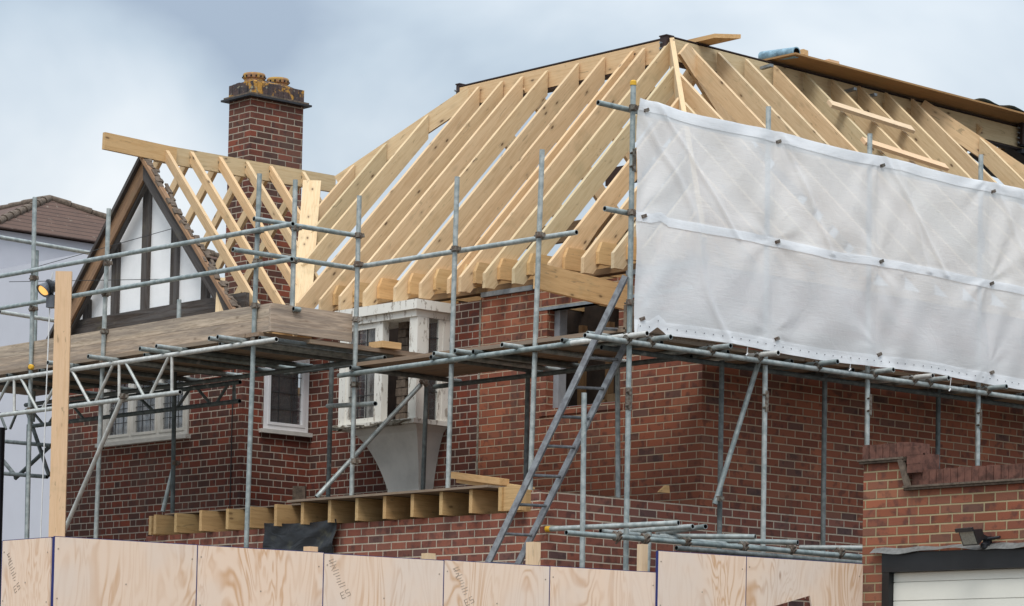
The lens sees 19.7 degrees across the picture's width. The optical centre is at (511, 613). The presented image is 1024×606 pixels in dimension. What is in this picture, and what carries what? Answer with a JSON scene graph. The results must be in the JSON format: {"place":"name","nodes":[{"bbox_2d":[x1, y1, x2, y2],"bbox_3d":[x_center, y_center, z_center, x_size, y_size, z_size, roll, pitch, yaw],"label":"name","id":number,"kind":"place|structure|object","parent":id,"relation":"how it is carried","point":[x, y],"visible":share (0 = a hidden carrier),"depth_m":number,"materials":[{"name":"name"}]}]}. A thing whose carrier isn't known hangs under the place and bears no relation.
{"place":"outdoors","nodes":[
{"label":"outdoors","id":0,"kind":"place"},
{"bbox_2d":[0,253,87,539],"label":"rendered wall","id":1,"kind":"structure","parent":0,"point":[14,330],"depth_m":39.26,"materials":[{"name":"white paint"}]},
{"bbox_2d":[0,195,219,268],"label":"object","id":2,"kind":"structure","parent":0,"point":[63,222],"depth_m":41.26,"materials":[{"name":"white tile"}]},
{"bbox_2d":[0,0,1023,387],"label":"sky","id":3,"kind":"structure","parent":0,"point":[73,72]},
{"bbox_2d":[857,442,1023,605],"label":"garage","id":4,"kind":"structure","parent":0,"point":[919,506],"depth_m":23.45,"materials":[{"name":"brick"}]},
{"bbox_2d":[893,568,1023,605],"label":"garage door","id":5,"kind":"structure","parent":4,"relation":"in","point":[965,587],"depth_m":23.27,"materials":[{"name":"white metal"}]},
{"bbox_2d":[955,527,1000,547],"bbox_3d":[3.626,-0.594,22.976,0.304,0.149,0.215,2,-3,-17],"label":"floodlight","id":6,"kind":"object","parent":4,"relation":"attached to","point":[969,536],"visible":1,"depth_m":22.95,"materials":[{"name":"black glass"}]},
{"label":"ground","id":7,"kind":"structure","parent":0,"visible":0},
{"bbox_2d":[0,427,4,591],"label":"drain pipe","id":8,"kind":"object","parent":7,"relation":"on","point":[2,442],"visible":1,"depth_m":33.94,"materials":[{"name":"black plastic"}]},
{"bbox_2d":[48,271,71,536],"bbox_3d":[-4.631,-0.622,29.988,0.175,5.758,0.062,1,-2,0],"label":"tall timber post","id":9,"kind":"object","parent":7,"relation":"on","point":[60,404],"visible":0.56,"depth_m":30.03,"materials":[{"name":"beige wood"}]},
{"bbox_2d":[0,536,862,605],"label":"plywood hoarding","id":10,"kind":"object","parent":7,"relation":"on","point":[59,571],"visible":1,"depth_m":21.47,"materials":[{"name":"beige wood"}]},
{"bbox_2d":[0,80,1023,571],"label":"scaffold","id":11,"kind":"object","parent":7,"relation":"on","point":[178,348],"visible":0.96,"depth_m":29.04,"materials":[{"name":"metal"}]},
{"bbox_2d":[36,279,54,308],"bbox_3d":[-4.923,-3.405,31.303,0.247,0.301,0.170,2,-3,-17],"label":"work lamp","id":12,"kind":"object","parent":11,"relation":"hanging from","point":[46,289],"visible":0.94,"depth_m":31.27,"materials":[{"name":"black metal"}]},
{"bbox_2d":[40,272,52,537],"bbox_3d":[-4.925,-2.205,31.217,0.050,2.859,0.196,1,-2,-4],"label":"cable","id":13,"kind":"object","parent":11,"relation":"hanging from","point":[45,417],"visible":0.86,"depth_m":31.21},
{"bbox_2d":[9,279,156,281],"bbox_3d":[-4.748,-3.806,33.633,0.008,0.342,3.646,3,-3,-42],"label":"cable","id":14,"kind":"object","parent":11,"relation":"attached to","point":[88,280],"visible":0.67,"depth_m":33.69,"materials":[{"name":"black metal"}]},
{"bbox_2d":[29,228,172,268],"bbox_3d":[-4.907,-4.119,33.722,0.008,0.174,3.569,3,-3,-41],"label":"cable","id":15,"kind":"object","parent":11,"relation":"attached to","point":[104,247],"visible":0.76,"depth_m":33.40,"materials":[{"name":"black metal"}]},
{"bbox_2d":[369,340,400,349],"bbox_3d":[-1.274,-2.692,29.611,0.240,0.065,0.220,3,-3,-41],"label":"timber block","id":16,"kind":"object","parent":11,"relation":"on","point":[388,345],"depth_m":29.53,"materials":[{"name":"beige wood"}]},
{"bbox_2d":[544,520,679,531],"bbox_3d":[0.878,-0.777,26.098,1.454,0.065,0.052,-1,-3,38],"label":"scaffold tube","id":17,"kind":"object","parent":11,"relation":"on","point":[616,525],"visible":1,"depth_m":26.05,"materials":[{"name":"silver metal"}]},
{"bbox_2d":[619,524,693,532],"bbox_3d":[1.287,-0.758,26.404,0.856,0.070,0.047,-1,-3,43],"label":"scaffold tube","id":18,"kind":"object","parent":11,"relation":"on","point":[666,528],"visible":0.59,"depth_m":26.33,"materials":[{"name":"silver metal"}]},
{"bbox_2d":[656,524,707,534],"bbox_3d":[1.533,-0.759,26.687,0.047,0.074,0.764,3,-3,-31],"label":"scaffold tube","id":19,"kind":"object","parent":11,"relation":"on","point":[700,527],"visible":0.68,"depth_m":26.58,"materials":[{"name":"silver metal"}]},
{"bbox_2d":[660,534,755,538],"bbox_3d":[1.769,-0.702,26.694,0.924,0.062,0.047,0,-3,26],"label":"scaffold tube","id":20,"kind":"object","parent":11,"relation":"on","point":[721,536],"visible":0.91,"depth_m":26.64,"materials":[{"name":"silver metal"}]},
{"bbox_2d":[711,539,798,544],"bbox_3d":[2.226,-0.668,27.094,0.889,0.081,0.047,0,-3,32],"label":"scaffold tube","id":21,"kind":"object","parent":11,"relation":"on","point":[773,541],"visible":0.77,"depth_m":27.02,"materials":[{"name":"silver metal"}]},
{"bbox_2d":[634,98,1023,391],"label":"debris sheeting","id":22,"kind":"object","parent":11,"relation":"attached to","point":[765,239],"visible":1,"depth_m":27.72,"materials":[{"name":"white plastic"}]},
{"bbox_2d":[799,545,861,549],"bbox_3d":[3.061,-0.629,27.960,0.707,0.058,0.047,0,-3,26],"label":"scaffold tube","id":23,"kind":"object","parent":11,"relation":"on","point":[829,547],"visible":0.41,"depth_m":27.97,"materials":[{"name":"silver metal"}]},
{"bbox_2d":[46,34,1023,605],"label":"brick house","id":24,"kind":"structure","parent":7,"relation":"on","point":[390,508],"depth_m":31.52,"materials":[{"name":"brick"}]},
{"bbox_2d":[95,375,190,447],"bbox_3d":[-4.124,-2.328,33.309,0.180,0.805,1.810,3,-3,-41],"label":"casement window","id":25,"kind":"structure","parent":24,"relation":"in","point":[156,427],"depth_m":33.35,"materials":[{"name":"grey paint"}]},
{"bbox_2d":[259,359,312,437],"bbox_3d":[-2.469,-2.400,32.301,0.730,0.885,0.120,3,-3,-41],"label":"casement window","id":26,"kind":"structure","parent":24,"relation":"in","point":[301,430],"depth_m":32.32,"materials":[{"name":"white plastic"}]},
{"bbox_2d":[263,519,336,553],"bbox_3d":[-2.105,-0.735,29.213,0.038,0.381,1.208,3,-3,-41],"label":"black tarpaulin","id":27,"kind":"object","parent":24,"relation":"attached to","point":[300,536],"visible":0.8,"depth_m":29.23,"materials":[{"name":"black plastic"}]},
{"bbox_2d":[332,299,463,491],"bbox_3d":[-1.092,-2.256,31.518,1.512,2.700,2.780,3,-3,-41],"label":"oriel window","id":28,"kind":"structure","parent":24,"relation":"in","point":[420,325],"depth_m":30.86,"materials":[{"name":"white paint"}]},
{"bbox_2d":[456,479,534,488],"bbox_3d":[-0.165,-1.228,28.049,0.100,0.247,1.395,3,-3,-29],"label":"timber offcut","id":29,"kind":"object","parent":24,"relation":"on","point":[471,482],"visible":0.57,"depth_m":28.26,"materials":[{"name":"beige wood"}]},
{"bbox_2d":[451,472,508,484],"bbox_3d":[-0.336,-1.300,28.248,0.100,0.210,1.192,2,-3,-27],"label":"timber offcut","id":30,"kind":"object","parent":29,"relation":"on","point":[480,478],"visible":0.86,"depth_m":28.08,"materials":[{"name":"beige wood"}]},
{"bbox_2d":[533,263,626,309],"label":"wood beam","id":31,"kind":"structure","parent":24,"relation":"on","point":[574,285],"depth_m":27.73,"materials":[{"name":"beige wood"}]},
{"bbox_2d":[658,485,669,492],"bbox_3d":[1.418,-1.171,27.607,0.140,0.070,0.030,3,-3,-41],"label":"wood wedge","id":32,"kind":"object","parent":24,"relation":"on","point":[664,489],"visible":1,"depth_m":27.60,"materials":[{"name":"beige wood"}]},
{"bbox_2d":[689,34,740,45],"bbox_3d":[2.114,-6.208,31.936,0.220,0.045,0.800,3,-3,-41],"label":"plank","id":33,"kind":"object","parent":24,"relation":"on","point":[710,39],"visible":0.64,"depth_m":31.78,"materials":[{"name":"beige wood"}]},
{"bbox_2d":[758,47,799,59],"bbox_3d":[2.961,-6.199,32.686,0.124,0.154,0.526,3,-3,-43],"label":"membrane roll","id":34,"kind":"object","parent":24,"relation":"on","point":[770,53],"visible":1,"depth_m":32.62,"materials":[{"name":"blue plastic"}]},
{"bbox_2d":[800,49,807,55],"bbox_3d":[3.196,-6.214,32.701,0.151,0.070,0.100,-1,-3,38],"label":"timber offcut","id":35,"kind":"object","parent":24,"relation":"on","point":[804,51],"visible":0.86,"depth_m":32.64,"materials":[{"name":"beige wood"}]},
{"bbox_2d":[826,100,914,133],"bbox_3d":[3.980,-5.507,32.663,1.241,0.222,0.109,3,-3,-35],"label":"loose plank","id":36,"kind":"object","parent":24,"relation":"on","point":[869,116],"visible":1,"depth_m":32.62,"materials":[{"name":"beige wood"}]},
{"bbox_2d":[860,137,948,171],"bbox_3d":[4.290,-5.015,32.180,1.215,0.240,0.109,3,-3,-34],"label":"loose plank","id":37,"kind":"object","parent":24,"relation":"on","point":[909,155],"visible":1,"depth_m":32.16,"materials":[{"name":"beige wood"}]},
{"bbox_2d":[974,98,1023,111],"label":"membrane sheet","id":38,"kind":"object","parent":24,"relation":"on","point":[993,103],"visible":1,"depth_m":34.78,"materials":[{"name":"black plastic"}]},
{"bbox_2d":[485,275,628,563],"bbox_3d":[-0.078,-0.457,26.364,2.766,5.345,0.407,1,-2,7],"label":"ladder","id":39,"kind":"object","parent":7,"relation":"on","point":[558,416],"visible":0.82,"depth_m":26.29,"materials":[{"name":"metal"}]}
]}

